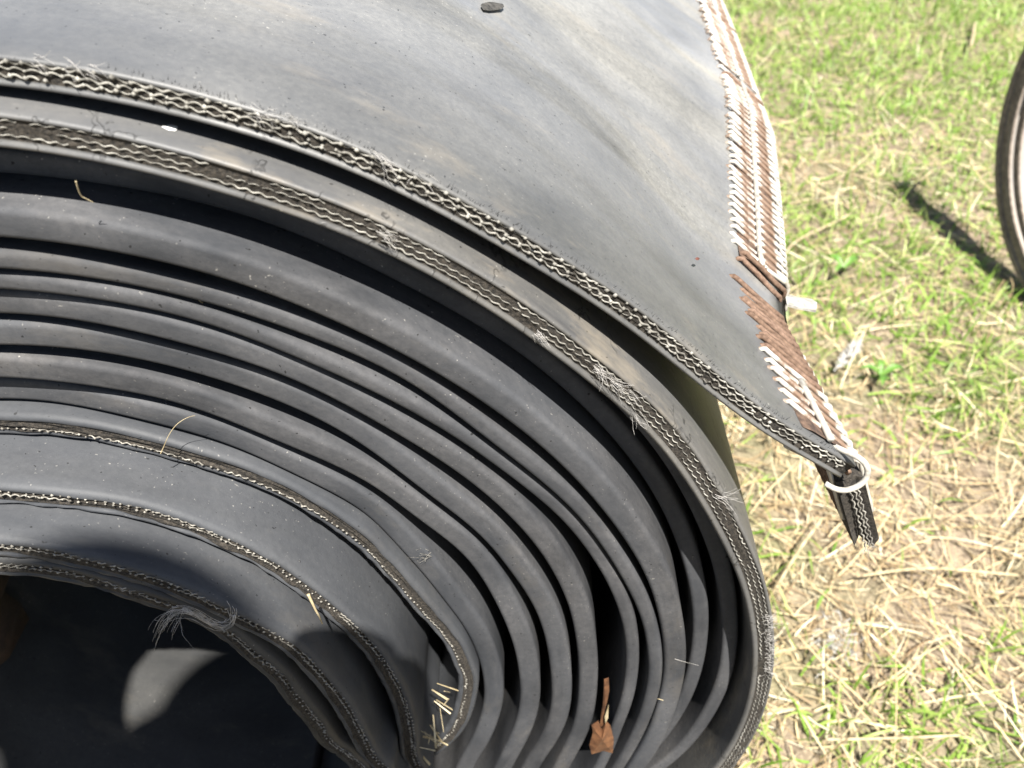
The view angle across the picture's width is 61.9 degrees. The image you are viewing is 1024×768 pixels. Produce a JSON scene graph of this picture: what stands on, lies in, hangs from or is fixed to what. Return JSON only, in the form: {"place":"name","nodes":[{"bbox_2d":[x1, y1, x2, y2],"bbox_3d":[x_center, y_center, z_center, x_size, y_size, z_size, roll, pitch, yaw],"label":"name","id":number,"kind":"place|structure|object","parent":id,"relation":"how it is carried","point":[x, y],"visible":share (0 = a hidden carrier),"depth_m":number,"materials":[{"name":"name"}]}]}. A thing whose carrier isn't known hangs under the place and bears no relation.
{"place":"outdoors","nodes":[
{"label":"outdoors","id":0,"kind":"place"},
{"bbox_2d":[717,0,1023,767],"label":"ground","id":1,"kind":"structure","parent":0,"point":[894,610],"depth_m":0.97,"materials":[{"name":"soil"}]},
{"bbox_2d":[0,0,878,767],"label":"conveyor belt roll","id":2,"kind":"object","parent":1,"relation":"on","point":[458,352],"visible":1,"depth_m":0.28,"materials":[{"name":"rubber"}]},
{"bbox_2d":[0,575,28,664],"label":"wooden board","id":3,"kind":"object","parent":2,"relation":"on","point":[14,618],"visible":0.89,"depth_m":0.48,"materials":[{"name":"brown wood"}]},
{"bbox_2d":[75,181,93,202],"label":"grass stem","id":4,"kind":"object","parent":2,"relation":"on","point":[79,191],"visible":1,"depth_m":0.21,"materials":[{"name":"plant"}]},
{"bbox_2d":[162,125,177,130],"bbox_3d":[-0.084,-0.063,0.209,0.003,0.001,0.003,0,42,0],"label":"white fleck","id":5,"kind":"object","parent":2,"relation":"on","point":[171,127],"visible":1,"depth_m":0.21},
{"bbox_2d":[160,415,194,453],"bbox_3d":[-0.106,0.016,0.270,0.014,0.014,0.004,0,42,0],"label":"grass stem","id":6,"kind":"object","parent":2,"relation":"on","point":[169,434],"visible":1,"depth_m":0.27,"materials":[{"name":"plant"}]},
{"bbox_2d":[307,593,322,623],"bbox_3d":[-0.065,0.074,0.281,0.004,0.014,0.003,0,42,0],"label":"straw","id":7,"kind":"object","parent":2,"relation":"on","point":[311,602],"visible":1,"depth_m":0.28,"materials":[{"name":"beige plant"}]},
{"bbox_2d":[419,683,457,764],"bbox_3d":[-0.033,0.153,0.382,0.021,0.074,0.016,19,45,20],"label":"straw wad","id":8,"kind":"object","parent":2,"relation":"on","point":[434,738],"visible":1,"depth_m":0.38,"materials":[{"name":"beige plant"}]},
{"bbox_2d":[481,2,503,10],"bbox_3d":[-0.007,-0.147,0.332,0.009,0.005,0.020,0,42,0],"label":"pebble","id":9,"kind":"object","parent":2,"relation":"on","point":[489,6],"visible":1,"depth_m":0.33,"materials":[{"name":"grey stone"}]},
{"bbox_2d":[589,677,613,753],"bbox_3d":[0.044,0.159,0.402,0.012,0.072,0.005,0,42,0],"label":"dry leaf","id":10,"kind":"object","parent":2,"relation":"on","point":[602,739],"visible":1,"depth_m":0.41,"materials":[{"name":"plant"}]},
{"bbox_2d":[775,517,823,588],"bbox_3d":[0.275,0.160,0.815,0.004,0.006,0.102,28,49,28],"label":"straw stalk","id":11,"kind":"object","parent":1,"relation":"on","point":[806,539],"visible":1,"depth_m":0.81,"materials":[{"name":"beige plant"}]},
{"bbox_2d":[786,212,852,254],"bbox_3d":[0.431,-0.210,1.228,0.025,0.009,0.224,31,50,30],"label":"straw stalk","id":12,"kind":"object","parent":1,"relation":"on","point":[812,232],"visible":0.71,"depth_m":1.24,"materials":[{"name":"beige plant"}]},
{"bbox_2d":[809,610,871,679],"bbox_3d":[0.281,0.227,0.742,0.058,0.023,0.072,0,42,0],"label":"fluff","id":13,"kind":"object","parent":1,"relation":"on","point":[832,638],"visible":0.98,"depth_m":0.74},
{"bbox_2d":[826,254,858,271],"bbox_3d":[0.460,-0.165,1.176,0.043,0.015,0.042,0,42,0],"label":"weed","id":14,"kind":"object","parent":1,"relation":"on","point":[850,260],"visible":1,"depth_m":1.18,"materials":[{"name":"green plant"}]},
{"bbox_2d":[833,339,862,370],"bbox_3d":[0.406,-0.035,1.031,0.020,0.004,0.079,31,50,30],"label":"feather","id":15,"kind":"object","parent":1,"relation":"on","point":[852,349],"visible":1,"depth_m":1.03,"materials":[{"name":"white"}]},
{"bbox_2d":[854,174,879,184],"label":"straw stalk","id":16,"kind":"object","parent":1,"relation":"on","point":[865,178],"visible":1,"depth_m":1.35,"materials":[{"name":"beige plant"}]},
{"bbox_2d":[718,0,1023,767],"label":"dry grass","id":17,"kind":"structure","parent":1,"relation":"on","point":[904,727],"depth_m":0.86,"materials":[{"name":"beige plant"}]},
{"bbox_2d":[859,359,903,386],"bbox_3d":[0.436,-0.016,1.011,0.046,0.015,0.034,-29,50,-28],"label":"weed","id":18,"kind":"object","parent":1,"relation":"on","point":[881,373],"visible":1,"depth_m":1.01,"materials":[{"name":"green plant"}]},
{"bbox_2d":[825,734,960,740],"bbox_3d":[0.303,0.282,0.680,0.107,0.006,0.005,0,42,0],"label":"straw stalk","id":19,"kind":"object","parent":1,"relation":"on","point":[896,737],"visible":1,"depth_m":0.68,"materials":[{"name":"beige plant"}]},
{"bbox_2d":[912,169,933,187],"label":"straw stalk","id":20,"kind":"object","parent":1,"relation":"on","point":[924,177],"visible":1,"depth_m":1.35,"materials":[{"name":"beige plant"}]},
{"bbox_2d":[862,567,1018,576],"bbox_3d":[0.399,0.176,0.797,0.145,0.006,0.010,0,42,0],"label":"straw stalk","id":21,"kind":"object","parent":1,"relation":"on","point":[944,568],"visible":1,"depth_m":0.80,"materials":[{"name":"beige plant"}]},
{"bbox_2d":[969,22,975,47],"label":"straw stalk","id":22,"kind":"object","parent":1,"relation":"on","point":[973,35],"visible":1,"depth_m":1.81,"materials":[{"name":"beige plant"}]},
{"bbox_2d":[995,48,1023,287],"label":"wheel","id":23,"kind":"object","parent":1,"relation":"on","point":[1009,172],"visible":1,"depth_m":1.11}
]}

